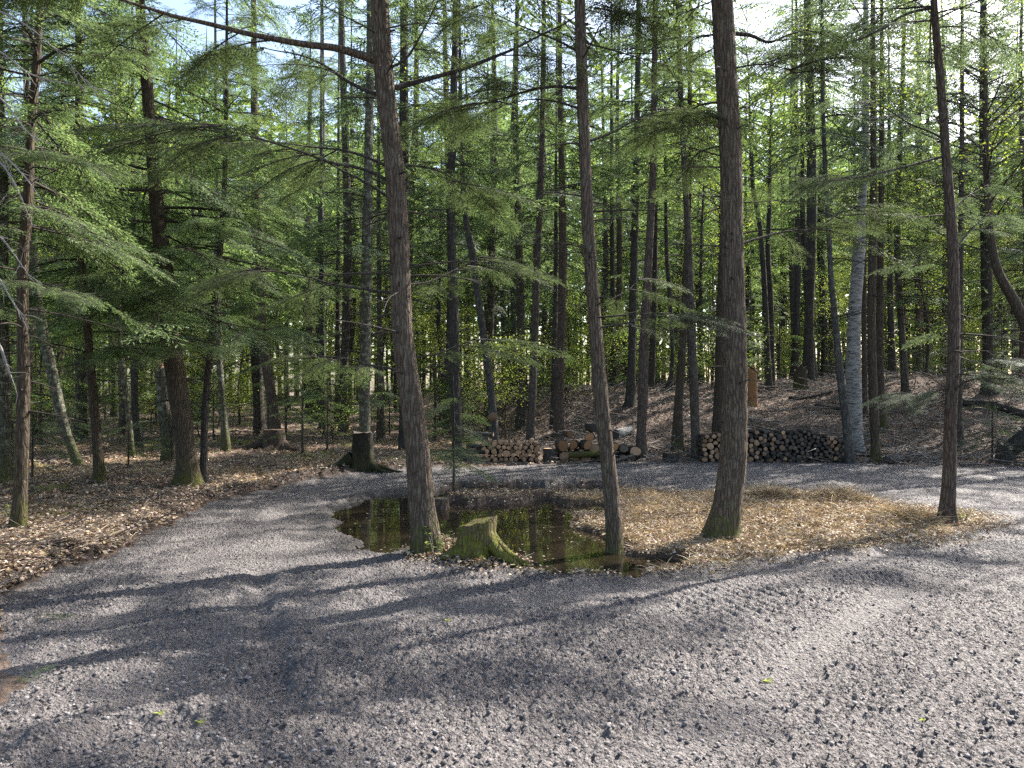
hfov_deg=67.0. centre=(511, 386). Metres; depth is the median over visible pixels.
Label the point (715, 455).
firewood log
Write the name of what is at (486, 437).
fallen log
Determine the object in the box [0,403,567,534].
forest twigs
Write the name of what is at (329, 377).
hemlock tree
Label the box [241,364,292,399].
leafy shrub
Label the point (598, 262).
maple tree
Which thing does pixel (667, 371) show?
leafy shrub
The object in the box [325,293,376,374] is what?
maple tree
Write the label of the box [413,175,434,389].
hemlock tree
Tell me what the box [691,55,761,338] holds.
hemlock tree
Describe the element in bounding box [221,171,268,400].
hemlock tree
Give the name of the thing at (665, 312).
hemlock tree
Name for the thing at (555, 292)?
hemlock tree
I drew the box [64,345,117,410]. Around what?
hemlock sapling
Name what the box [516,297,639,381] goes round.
leafy shrub
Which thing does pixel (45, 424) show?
hemlock sapling
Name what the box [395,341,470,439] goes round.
hemlock sapling
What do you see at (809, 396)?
fallen log
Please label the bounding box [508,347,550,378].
leafy shrub
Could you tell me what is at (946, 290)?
hemlock tree
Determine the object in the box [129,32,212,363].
hemlock tree
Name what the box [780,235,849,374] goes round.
hemlock sapling
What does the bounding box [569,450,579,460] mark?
firewood log
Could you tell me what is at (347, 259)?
hemlock tree
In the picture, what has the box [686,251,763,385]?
hemlock sapling
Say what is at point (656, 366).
leafy shrub
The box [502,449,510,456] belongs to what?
firewood log
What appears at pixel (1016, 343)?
hemlock tree
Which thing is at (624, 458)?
fallen log
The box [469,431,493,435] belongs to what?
fallen log
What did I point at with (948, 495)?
hemlock tree
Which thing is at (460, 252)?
hemlock tree
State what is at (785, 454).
firewood log
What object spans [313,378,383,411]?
leafy shrub
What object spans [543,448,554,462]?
tree stump
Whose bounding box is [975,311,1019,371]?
hemlock sapling
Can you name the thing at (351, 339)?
hemlock tree
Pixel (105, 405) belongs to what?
hemlock sapling
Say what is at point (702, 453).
firewood log
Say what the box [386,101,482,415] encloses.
hemlock tree
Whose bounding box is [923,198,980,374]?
hemlock tree
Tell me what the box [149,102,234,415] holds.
hemlock tree
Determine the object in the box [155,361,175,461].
broken snag
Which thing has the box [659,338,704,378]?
hemlock sapling
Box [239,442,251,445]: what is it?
fallen log
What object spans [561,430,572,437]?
firewood log
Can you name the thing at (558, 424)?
hemlock tree
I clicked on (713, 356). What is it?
leafy shrub
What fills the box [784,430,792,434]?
firewood log
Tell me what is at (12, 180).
hemlock tree
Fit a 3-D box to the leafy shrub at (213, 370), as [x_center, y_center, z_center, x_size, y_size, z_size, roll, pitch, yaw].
[-12.466,-0.290,31.585,4.706,4.159,5.344,0,0,45]
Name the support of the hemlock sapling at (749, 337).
on the ground at (504, 499)
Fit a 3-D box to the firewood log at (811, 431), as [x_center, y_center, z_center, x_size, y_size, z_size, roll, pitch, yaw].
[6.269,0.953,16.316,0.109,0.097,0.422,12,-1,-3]
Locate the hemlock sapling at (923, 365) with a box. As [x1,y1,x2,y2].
[899,333,945,373]
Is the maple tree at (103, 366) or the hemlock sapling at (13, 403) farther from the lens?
the maple tree at (103, 366)
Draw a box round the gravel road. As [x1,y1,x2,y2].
[0,462,1023,767]
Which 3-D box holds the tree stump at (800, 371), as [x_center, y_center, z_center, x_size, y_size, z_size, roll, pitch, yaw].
[8.918,-0.236,24.042,0.476,0.912,0.581,0,0,-16]
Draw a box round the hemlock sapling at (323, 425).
[284,327,371,434]
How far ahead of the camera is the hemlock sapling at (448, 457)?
11.46 m
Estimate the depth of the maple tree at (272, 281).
37.35 m
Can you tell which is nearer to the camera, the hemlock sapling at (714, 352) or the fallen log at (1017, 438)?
the fallen log at (1017, 438)
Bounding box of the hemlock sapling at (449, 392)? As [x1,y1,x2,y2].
[426,342,484,430]
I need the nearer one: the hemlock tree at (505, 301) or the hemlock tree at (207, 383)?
the hemlock tree at (207, 383)
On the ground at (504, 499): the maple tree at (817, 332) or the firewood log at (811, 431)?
the maple tree at (817, 332)
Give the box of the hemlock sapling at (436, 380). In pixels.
[424,330,462,419]
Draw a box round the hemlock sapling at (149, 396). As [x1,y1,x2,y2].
[116,372,156,422]
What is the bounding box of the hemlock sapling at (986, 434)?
[939,398,1023,459]
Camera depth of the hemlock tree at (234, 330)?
65.34 m
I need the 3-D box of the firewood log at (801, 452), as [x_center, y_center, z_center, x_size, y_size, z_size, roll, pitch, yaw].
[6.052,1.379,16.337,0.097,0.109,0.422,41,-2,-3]
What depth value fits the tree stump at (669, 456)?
16.16 m
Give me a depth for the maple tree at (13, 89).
29.52 m
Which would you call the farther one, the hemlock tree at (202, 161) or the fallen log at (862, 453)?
the hemlock tree at (202, 161)
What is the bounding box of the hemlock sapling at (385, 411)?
[372,388,398,433]
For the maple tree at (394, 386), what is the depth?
41.27 m
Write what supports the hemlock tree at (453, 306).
on the ground at (504, 499)
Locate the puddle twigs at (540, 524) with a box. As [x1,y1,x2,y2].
[390,489,719,558]
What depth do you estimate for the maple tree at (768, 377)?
23.92 m
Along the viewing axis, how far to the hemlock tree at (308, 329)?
35.06 m
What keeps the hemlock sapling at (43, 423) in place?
on the ground at (504, 499)
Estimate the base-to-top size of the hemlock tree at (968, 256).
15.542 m
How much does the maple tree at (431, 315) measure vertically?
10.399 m
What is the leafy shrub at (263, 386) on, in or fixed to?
on the ground at (504, 499)
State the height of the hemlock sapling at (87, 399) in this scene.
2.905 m
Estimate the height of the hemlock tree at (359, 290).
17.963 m
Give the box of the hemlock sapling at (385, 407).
[370,395,394,415]
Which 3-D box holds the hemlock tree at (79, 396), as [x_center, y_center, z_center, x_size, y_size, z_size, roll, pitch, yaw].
[-12.163,-6.374,21.767,4.787,16.052,4.746,0,0,35]
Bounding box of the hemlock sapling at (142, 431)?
[117,416,158,451]
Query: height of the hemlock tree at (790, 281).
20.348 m
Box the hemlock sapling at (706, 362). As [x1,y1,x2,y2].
[697,350,714,377]
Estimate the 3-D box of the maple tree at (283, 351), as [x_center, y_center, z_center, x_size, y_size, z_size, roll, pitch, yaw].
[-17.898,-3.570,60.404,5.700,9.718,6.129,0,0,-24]
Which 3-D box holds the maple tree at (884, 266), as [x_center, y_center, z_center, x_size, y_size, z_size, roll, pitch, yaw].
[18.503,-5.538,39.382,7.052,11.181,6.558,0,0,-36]
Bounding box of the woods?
[9,46,1023,397]
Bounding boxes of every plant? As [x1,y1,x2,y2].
[422,525,452,554]
[957,508,973,523]
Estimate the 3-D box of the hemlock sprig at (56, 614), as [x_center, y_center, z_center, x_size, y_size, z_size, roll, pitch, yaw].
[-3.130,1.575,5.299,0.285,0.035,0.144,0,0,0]
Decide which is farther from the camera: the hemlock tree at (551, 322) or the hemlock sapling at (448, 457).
the hemlock tree at (551, 322)
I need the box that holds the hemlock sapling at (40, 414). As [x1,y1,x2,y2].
[10,288,71,445]
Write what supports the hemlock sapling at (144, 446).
on the ground at (504, 499)
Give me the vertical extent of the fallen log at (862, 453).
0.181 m
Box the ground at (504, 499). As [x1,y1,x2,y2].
[0,375,1023,705]
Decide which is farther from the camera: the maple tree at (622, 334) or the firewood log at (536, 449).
the maple tree at (622, 334)
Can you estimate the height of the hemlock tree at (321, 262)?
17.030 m
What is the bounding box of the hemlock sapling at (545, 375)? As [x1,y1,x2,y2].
[537,351,569,395]
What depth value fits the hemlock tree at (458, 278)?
64.39 m
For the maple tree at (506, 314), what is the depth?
63.25 m
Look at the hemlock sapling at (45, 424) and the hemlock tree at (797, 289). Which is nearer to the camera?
the hemlock sapling at (45, 424)
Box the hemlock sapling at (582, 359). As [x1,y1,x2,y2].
[574,340,590,384]
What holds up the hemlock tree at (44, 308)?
on the ground at (504, 499)
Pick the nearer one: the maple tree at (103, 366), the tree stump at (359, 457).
the tree stump at (359, 457)
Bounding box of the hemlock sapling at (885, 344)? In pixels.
[861,310,914,372]
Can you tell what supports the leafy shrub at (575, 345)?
on the ground at (504, 499)
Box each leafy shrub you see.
[11,359,74,429]
[12,358,87,442]
[12,360,69,411]
[65,368,145,420]
[96,358,201,436]
[98,361,128,400]
[100,337,250,420]
[100,372,153,410]
[101,375,153,413]
[126,345,261,435]
[128,329,247,419]
[145,327,291,428]
[201,370,277,419]
[211,367,252,402]
[223,342,301,402]
[225,387,252,413]
[232,357,300,401]
[236,387,265,412]
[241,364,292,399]
[257,365,383,441]
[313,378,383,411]
[370,366,437,399]
[390,317,517,421]
[426,329,555,438]
[438,335,529,413]
[463,342,542,387]
[463,352,540,400]
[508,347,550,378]
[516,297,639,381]
[526,349,614,403]
[529,333,590,380]
[537,348,591,399]
[541,323,609,381]
[575,307,678,376]
[608,345,675,381]
[609,311,710,382]
[623,327,678,377]
[653,312,801,385]
[655,349,710,384]
[661,342,711,382]
[747,336,789,376]
[755,341,826,375]
[756,326,802,370]
[782,354,816,377]
[815,321,886,366]
[898,349,936,373]
[907,326,978,375]
[922,342,980,372]
[929,338,976,370]
[930,322,1013,374]
[963,340,1016,370]
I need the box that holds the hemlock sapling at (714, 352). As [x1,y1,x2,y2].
[702,311,761,375]
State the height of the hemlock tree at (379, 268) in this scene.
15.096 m
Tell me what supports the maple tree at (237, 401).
on the ground at (504, 499)
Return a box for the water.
[330,486,683,577]
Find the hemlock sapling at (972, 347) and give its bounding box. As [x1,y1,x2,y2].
[964,326,1009,371]
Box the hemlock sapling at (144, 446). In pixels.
[127,428,170,467]
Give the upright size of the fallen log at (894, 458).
0.190 m
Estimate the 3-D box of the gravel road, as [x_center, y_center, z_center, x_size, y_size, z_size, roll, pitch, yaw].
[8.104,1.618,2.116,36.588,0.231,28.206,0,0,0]
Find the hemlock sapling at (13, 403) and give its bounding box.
[9,233,60,428]
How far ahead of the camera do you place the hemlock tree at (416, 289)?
48.67 m
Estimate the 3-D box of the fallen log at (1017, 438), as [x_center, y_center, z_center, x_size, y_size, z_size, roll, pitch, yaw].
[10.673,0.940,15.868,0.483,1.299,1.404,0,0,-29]
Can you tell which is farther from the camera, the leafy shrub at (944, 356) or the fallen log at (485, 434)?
the leafy shrub at (944, 356)
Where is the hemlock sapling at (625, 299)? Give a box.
[583,279,662,380]
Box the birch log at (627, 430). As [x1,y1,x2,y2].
[612,425,633,438]
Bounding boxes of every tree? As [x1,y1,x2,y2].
[0,0,82,431]
[0,0,125,400]
[0,0,200,530]
[0,0,227,483]
[0,0,352,487]
[0,0,696,557]
[0,4,167,483]
[3,3,128,449]
[3,6,130,465]
[3,38,129,425]
[4,18,47,264]
[4,85,53,354]
[6,4,163,440]
[6,67,57,401]
[6,97,109,370]
[9,265,54,387]
[10,172,105,418]
[15,26,214,457]
[17,29,112,386]
[36,333,97,397]
[38,99,73,399]
[39,179,89,402]
[40,96,74,397]
[50,0,227,447]
[50,10,178,416]
[51,125,130,409]
[56,67,174,427]
[57,9,194,435]
[69,323,127,399]
[94,103,172,413]
[104,0,366,482]
[113,52,211,411]
[122,63,232,414]
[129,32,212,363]
[133,0,309,451]
[143,84,239,414]
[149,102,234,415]
[150,0,342,428]
[150,94,208,366]
[162,29,246,363]
[168,66,247,418]
[180,164,250,400]
[182,62,276,405]
[186,275,284,424]
[195,159,305,357]
[197,0,310,430]
[199,88,304,435]
[206,105,330,331]
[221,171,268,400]
[221,222,235,388]
[238,102,334,408]
[246,138,302,404]
[248,0,436,433]
[248,40,342,413]
[250,0,500,459]
[264,11,342,417]
[266,128,315,400]
[267,0,373,421]
[267,0,374,428]
[270,278,313,378]
[273,4,389,423]
[278,93,357,397]
[300,0,447,437]
[302,0,416,415]
[303,303,376,386]
[305,208,334,373]
[323,0,469,449]
[324,165,358,399]
[325,180,376,347]
[325,182,390,401]
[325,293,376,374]
[326,148,382,404]
[328,180,445,382]
[330,171,432,407]
[334,141,437,409]
[348,0,490,390]
[355,31,445,395]
[358,0,565,457]
[371,1,529,435]
[371,245,413,392]
[374,0,764,553]
[374,206,444,369]
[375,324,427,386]
[384,205,503,371]
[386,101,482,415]
[387,106,461,391]
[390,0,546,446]
[391,268,461,397]
[411,0,558,429]
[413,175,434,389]
[414,251,477,370]
[421,0,557,420]
[424,30,483,386]
[430,21,535,364]
[434,171,475,325]
[456,0,631,450]
[458,60,549,383]
[459,0,605,428]
[459,306,495,378]
[466,50,533,383]
[470,208,531,381]
[474,0,574,385]
[479,151,541,353]
[487,0,647,441]
[494,45,585,389]
[499,42,609,385]
[502,0,624,428]
[505,244,568,357]
[523,82,609,384]
[525,99,585,379]
[525,166,582,343]
[528,149,585,342]
[544,0,661,386]
[548,261,640,384]
[551,5,683,383]
[552,37,673,355]
[555,0,744,459]
[558,166,643,328]
[566,74,643,383]
[573,108,675,381]
[573,204,622,345]
[574,50,682,327]
[576,90,629,358]
[577,243,637,385]
[587,0,791,459]
[588,0,693,407]
[593,0,935,540]
[596,0,708,389]
[604,14,704,390]
[607,298,649,379]
[614,2,693,384]
[623,128,749,333]
[625,171,683,351]
[626,0,775,452]
[628,0,824,432]
[637,57,745,384]
[638,140,711,336]
[639,79,717,351]
[639,159,708,384]
[642,82,774,386]
[657,37,750,383]
[664,118,779,335]
[668,0,817,390]
[674,151,718,354]
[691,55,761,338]
[695,186,755,312]
[696,278,716,383]
[697,18,861,388]
[698,74,786,340]
[706,115,789,361]
[711,82,800,365]
[714,0,844,348]
[729,0,1023,525]
[733,0,891,381]
[740,0,910,463]
[742,0,858,378]
[743,0,853,377]
[744,33,837,379]
[744,152,803,339]
[747,100,849,365]
[748,75,801,370]
[752,0,967,450]
[753,296,815,374]
[755,192,803,351]
[760,141,866,374]
[764,1,858,376]
[766,0,966,462]
[783,0,974,432]
[788,288,846,364]
[801,127,850,365]
[801,200,849,373]
[809,1,923,417]
[814,169,942,338]
[814,171,857,374]
[815,90,853,374]
[816,245,897,364]
[817,63,907,343]
[817,171,914,373]
[820,0,986,398]
[824,0,1023,337]
[833,186,935,371]
[839,41,912,371]
[840,0,958,374]
[843,0,966,369]
[850,140,1023,375]
[851,17,977,374]
[884,0,1023,446]
[884,2,978,374]
[886,81,968,373]
[886,85,973,374]
[886,201,940,371]
[903,2,996,374]
[904,0,1023,394]
[904,155,976,334]
[906,159,979,357]
[907,213,1016,349]
[911,0,1023,349]
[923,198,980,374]
[928,235,981,341]
[934,18,1019,375]
[934,68,1023,371]
[938,311,981,375]
[939,132,1020,350]
[940,107,1021,322]
[941,164,1005,354]
[963,0,1023,377]
[963,127,1020,353]
[964,20,1023,265]
[965,0,1023,391]
[965,10,1023,280]
[965,125,1021,357]
[974,76,1017,374]
[978,89,1023,289]
[987,59,1023,358]
[996,3,1023,153]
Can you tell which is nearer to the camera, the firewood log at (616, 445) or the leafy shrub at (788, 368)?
the firewood log at (616, 445)
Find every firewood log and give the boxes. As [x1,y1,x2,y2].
[491,440,497,446]
[491,447,497,454]
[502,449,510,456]
[515,449,521,454]
[533,446,539,452]
[555,439,567,451]
[558,451,568,461]
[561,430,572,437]
[569,439,578,449]
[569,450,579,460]
[579,439,591,449]
[581,450,592,461]
[584,422,596,431]
[585,432,594,440]
[587,443,598,450]
[613,442,618,450]
[617,453,625,460]
[619,443,628,452]
[624,453,635,460]
[627,445,641,456]
[698,437,706,442]
[698,442,705,446]
[698,455,707,461]
[699,433,708,438]
[699,450,707,456]
[704,442,713,449]
[706,449,713,454]
[707,433,715,438]
[711,432,720,436]
[713,452,718,459]
[747,456,753,461]
[748,429,758,434]
[748,438,759,445]
[758,429,767,433]
[758,432,766,438]
[766,445,774,450]
[773,429,784,434]
[773,433,782,439]
[774,444,785,450]
[779,438,788,443]
[781,451,789,456]
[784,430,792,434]
[796,429,806,433]
[796,450,804,454]
[803,429,815,433]
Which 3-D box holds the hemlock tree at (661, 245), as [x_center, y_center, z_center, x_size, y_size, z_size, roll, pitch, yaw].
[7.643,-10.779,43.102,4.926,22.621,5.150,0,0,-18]
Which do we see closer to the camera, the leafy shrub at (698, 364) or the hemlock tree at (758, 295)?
the leafy shrub at (698, 364)
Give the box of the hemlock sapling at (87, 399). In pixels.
[65,375,109,416]
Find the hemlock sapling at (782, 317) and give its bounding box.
[752,262,817,379]
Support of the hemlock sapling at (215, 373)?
on the ground at (504, 499)
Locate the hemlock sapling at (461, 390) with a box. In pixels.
[432,366,482,425]
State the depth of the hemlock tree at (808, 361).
26.55 m
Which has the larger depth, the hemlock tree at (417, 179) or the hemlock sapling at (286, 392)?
the hemlock tree at (417, 179)
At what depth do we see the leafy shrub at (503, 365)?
35.10 m
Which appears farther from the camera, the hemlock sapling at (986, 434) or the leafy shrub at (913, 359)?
the leafy shrub at (913, 359)
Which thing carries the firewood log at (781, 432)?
on the firewood log at (778, 436)
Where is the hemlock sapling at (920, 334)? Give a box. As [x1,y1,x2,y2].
[884,232,946,375]
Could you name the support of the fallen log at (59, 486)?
on the ground at (504, 499)
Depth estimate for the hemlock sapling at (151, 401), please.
25.68 m
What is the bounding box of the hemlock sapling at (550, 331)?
[528,291,578,373]
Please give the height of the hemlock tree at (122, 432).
15.073 m
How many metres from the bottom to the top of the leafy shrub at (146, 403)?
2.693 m
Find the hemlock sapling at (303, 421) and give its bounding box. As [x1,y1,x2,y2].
[262,345,334,452]
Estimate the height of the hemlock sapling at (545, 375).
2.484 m
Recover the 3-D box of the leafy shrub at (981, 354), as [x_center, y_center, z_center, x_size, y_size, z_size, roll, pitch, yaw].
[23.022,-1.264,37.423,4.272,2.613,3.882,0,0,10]
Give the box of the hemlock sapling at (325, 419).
[292,365,353,449]
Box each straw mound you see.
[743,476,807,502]
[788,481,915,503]
[848,496,958,524]
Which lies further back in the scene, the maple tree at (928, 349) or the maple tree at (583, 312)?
the maple tree at (583, 312)
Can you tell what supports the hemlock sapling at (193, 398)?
on the ground at (504, 499)
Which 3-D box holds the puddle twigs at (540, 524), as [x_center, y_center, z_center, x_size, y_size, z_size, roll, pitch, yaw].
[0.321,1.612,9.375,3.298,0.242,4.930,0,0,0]
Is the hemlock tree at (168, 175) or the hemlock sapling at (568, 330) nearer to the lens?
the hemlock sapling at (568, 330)
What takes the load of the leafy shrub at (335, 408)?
on the ground at (504, 499)
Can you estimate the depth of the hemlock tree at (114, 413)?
36.18 m
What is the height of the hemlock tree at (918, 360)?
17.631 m
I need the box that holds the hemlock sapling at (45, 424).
[9,325,72,436]
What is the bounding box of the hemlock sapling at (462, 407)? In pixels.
[439,377,488,433]
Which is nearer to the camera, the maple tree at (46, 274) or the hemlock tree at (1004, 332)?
the maple tree at (46, 274)
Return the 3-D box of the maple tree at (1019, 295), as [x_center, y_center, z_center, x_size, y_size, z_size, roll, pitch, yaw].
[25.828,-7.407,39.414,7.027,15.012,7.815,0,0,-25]
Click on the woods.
(473, 316)
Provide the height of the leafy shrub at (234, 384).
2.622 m
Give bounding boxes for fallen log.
[31,483,69,495]
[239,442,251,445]
[459,455,482,460]
[461,436,488,441]
[463,449,490,454]
[466,443,487,448]
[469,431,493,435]
[535,433,551,440]
[567,451,599,457]
[615,453,637,461]
[756,426,775,432]
[788,390,832,399]
[815,404,839,409]
[854,451,869,457]
[883,456,910,462]
[908,458,936,461]
[963,399,1023,417]
[995,427,1023,455]
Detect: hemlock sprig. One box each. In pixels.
[8,665,55,683]
[32,613,74,618]
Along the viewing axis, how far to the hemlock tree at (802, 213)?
28.98 m
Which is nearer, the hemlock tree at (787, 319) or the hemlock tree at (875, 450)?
the hemlock tree at (875, 450)
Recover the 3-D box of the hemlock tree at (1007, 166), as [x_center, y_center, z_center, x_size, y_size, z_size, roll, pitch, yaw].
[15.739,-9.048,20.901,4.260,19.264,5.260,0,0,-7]
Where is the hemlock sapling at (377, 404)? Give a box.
[346,321,399,441]
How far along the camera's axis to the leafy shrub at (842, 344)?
34.23 m
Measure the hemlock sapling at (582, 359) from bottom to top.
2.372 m
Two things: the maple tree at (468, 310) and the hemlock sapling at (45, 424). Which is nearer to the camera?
the hemlock sapling at (45, 424)
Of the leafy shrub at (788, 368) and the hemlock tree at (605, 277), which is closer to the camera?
the hemlock tree at (605, 277)
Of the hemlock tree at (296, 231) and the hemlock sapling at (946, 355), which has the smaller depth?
the hemlock sapling at (946, 355)
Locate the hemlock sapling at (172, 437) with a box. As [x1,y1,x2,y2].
[101,322,231,460]
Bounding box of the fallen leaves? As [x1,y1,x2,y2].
[401,477,1020,580]
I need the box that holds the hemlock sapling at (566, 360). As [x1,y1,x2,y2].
[541,317,580,380]
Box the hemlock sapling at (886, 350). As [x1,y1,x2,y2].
[884,325,899,373]
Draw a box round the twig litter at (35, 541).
[0,455,461,595]
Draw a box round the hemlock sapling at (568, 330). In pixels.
[540,319,590,384]
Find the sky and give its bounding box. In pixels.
[3,0,1023,392]
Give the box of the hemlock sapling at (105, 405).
[87,389,118,419]
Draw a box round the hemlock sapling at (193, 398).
[188,338,240,421]
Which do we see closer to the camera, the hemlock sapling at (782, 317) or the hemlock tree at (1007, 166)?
the hemlock tree at (1007, 166)
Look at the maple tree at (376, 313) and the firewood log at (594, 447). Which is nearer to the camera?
the firewood log at (594, 447)
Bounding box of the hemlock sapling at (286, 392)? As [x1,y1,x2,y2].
[244,343,321,438]
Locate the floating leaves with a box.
[355,489,600,573]
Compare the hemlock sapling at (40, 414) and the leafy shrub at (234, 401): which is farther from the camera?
the leafy shrub at (234, 401)
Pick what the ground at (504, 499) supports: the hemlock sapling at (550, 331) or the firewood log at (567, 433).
the hemlock sapling at (550, 331)
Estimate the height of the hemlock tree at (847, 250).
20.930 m
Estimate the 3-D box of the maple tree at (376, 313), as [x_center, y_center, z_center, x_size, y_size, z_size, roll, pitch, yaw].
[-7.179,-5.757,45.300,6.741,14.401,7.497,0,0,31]
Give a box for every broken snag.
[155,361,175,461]
[747,366,757,406]
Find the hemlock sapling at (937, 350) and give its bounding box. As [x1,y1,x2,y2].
[917,289,981,372]
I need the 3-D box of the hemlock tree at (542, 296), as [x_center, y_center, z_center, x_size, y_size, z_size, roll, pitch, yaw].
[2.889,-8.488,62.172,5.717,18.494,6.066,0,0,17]
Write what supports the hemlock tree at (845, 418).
on the ground at (504, 499)
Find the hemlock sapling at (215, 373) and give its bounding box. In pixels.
[154,297,243,411]
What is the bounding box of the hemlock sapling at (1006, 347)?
[980,265,1021,374]
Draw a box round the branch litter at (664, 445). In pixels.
[507,352,1023,466]
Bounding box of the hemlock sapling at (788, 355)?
[755,312,802,379]
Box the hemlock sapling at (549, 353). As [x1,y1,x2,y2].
[539,335,551,381]
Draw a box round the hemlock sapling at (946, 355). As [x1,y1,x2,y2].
[930,348,969,369]
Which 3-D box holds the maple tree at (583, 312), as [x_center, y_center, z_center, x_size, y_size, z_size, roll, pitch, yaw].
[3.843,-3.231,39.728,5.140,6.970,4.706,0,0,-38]
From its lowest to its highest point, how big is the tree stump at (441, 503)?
0.337 m
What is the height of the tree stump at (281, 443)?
0.606 m
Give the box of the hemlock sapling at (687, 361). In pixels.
[659,333,710,384]
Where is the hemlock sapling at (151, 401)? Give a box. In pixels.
[130,370,156,433]
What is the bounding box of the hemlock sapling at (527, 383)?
[497,327,548,407]
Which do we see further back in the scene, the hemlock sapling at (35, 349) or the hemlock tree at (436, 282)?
the hemlock tree at (436, 282)
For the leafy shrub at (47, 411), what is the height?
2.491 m
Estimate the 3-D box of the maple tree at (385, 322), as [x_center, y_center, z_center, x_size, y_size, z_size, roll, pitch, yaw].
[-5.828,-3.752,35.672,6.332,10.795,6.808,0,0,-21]
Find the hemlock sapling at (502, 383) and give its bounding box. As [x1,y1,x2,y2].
[479,364,515,403]
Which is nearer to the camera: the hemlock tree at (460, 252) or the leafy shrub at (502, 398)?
the leafy shrub at (502, 398)
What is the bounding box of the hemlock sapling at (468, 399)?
[460,380,481,413]
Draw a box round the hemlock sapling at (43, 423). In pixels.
[30,395,53,440]
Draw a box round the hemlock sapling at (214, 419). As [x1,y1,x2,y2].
[191,370,242,440]
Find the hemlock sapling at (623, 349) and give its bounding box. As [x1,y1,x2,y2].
[603,204,686,381]
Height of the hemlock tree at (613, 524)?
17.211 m
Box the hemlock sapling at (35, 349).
[14,329,72,435]
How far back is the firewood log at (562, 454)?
16.40 m
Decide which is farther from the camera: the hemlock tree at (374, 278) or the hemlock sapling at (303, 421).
the hemlock tree at (374, 278)
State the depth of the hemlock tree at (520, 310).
24.62 m
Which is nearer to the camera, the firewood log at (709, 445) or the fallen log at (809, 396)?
the firewood log at (709, 445)
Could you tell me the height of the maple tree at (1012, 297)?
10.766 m
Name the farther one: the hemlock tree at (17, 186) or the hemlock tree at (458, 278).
the hemlock tree at (458, 278)
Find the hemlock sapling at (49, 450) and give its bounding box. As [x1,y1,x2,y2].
[14,413,84,476]
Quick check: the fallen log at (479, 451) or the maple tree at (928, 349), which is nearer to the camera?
the fallen log at (479, 451)
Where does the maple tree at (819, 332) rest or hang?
on the ground at (504, 499)
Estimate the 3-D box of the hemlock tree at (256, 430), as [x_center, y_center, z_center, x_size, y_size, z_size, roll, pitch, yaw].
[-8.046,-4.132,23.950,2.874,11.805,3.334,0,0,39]
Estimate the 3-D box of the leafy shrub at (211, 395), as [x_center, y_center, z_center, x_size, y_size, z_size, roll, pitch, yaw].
[-9.362,0.178,24.243,3.665,3.239,4.162,0,0,31]
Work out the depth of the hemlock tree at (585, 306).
66.81 m
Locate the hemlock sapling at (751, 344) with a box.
[709,257,788,371]
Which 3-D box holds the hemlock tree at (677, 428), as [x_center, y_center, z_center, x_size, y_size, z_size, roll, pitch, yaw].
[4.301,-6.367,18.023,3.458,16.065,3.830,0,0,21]
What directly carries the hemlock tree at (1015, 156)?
on the ground at (504, 499)
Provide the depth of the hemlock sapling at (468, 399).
33.06 m
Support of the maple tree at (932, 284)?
on the ground at (504, 499)
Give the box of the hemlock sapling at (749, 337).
[708,297,777,375]
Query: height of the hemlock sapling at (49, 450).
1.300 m
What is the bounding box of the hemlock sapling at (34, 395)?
[9,244,113,461]
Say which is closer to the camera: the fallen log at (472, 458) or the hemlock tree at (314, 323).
the fallen log at (472, 458)
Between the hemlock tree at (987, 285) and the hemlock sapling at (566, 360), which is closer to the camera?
the hemlock tree at (987, 285)
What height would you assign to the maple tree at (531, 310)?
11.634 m
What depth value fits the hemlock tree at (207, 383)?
12.80 m
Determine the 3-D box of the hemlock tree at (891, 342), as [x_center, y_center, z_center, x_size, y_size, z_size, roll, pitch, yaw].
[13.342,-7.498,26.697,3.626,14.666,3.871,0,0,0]
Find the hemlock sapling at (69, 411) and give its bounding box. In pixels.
[34,406,90,441]
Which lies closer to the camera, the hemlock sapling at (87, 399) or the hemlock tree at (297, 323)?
the hemlock sapling at (87, 399)
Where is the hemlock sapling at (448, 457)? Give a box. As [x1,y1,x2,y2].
[401,376,497,493]
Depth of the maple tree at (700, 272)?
30.32 m
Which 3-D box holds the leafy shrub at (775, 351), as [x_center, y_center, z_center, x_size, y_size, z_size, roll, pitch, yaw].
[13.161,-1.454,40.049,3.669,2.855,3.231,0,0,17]
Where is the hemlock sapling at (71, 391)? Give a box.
[55,333,118,418]
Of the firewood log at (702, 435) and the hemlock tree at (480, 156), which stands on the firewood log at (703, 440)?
the firewood log at (702, 435)
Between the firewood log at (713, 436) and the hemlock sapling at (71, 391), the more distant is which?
the hemlock sapling at (71, 391)
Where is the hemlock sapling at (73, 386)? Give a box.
[44,345,118,415]
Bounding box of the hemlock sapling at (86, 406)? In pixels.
[45,397,101,440]
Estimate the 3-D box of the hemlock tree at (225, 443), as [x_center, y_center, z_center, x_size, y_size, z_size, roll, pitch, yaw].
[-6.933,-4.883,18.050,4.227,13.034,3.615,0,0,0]
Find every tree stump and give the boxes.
[232,429,298,451]
[310,430,402,472]
[434,497,449,509]
[436,515,535,568]
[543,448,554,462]
[663,452,678,462]
[793,365,808,389]
[994,440,1016,460]
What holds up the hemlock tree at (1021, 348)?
on the ground at (504, 499)
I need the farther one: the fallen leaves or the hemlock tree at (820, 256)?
the hemlock tree at (820, 256)
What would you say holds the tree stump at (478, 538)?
on the ground at (504, 499)
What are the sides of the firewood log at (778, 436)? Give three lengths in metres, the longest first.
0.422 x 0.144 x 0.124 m

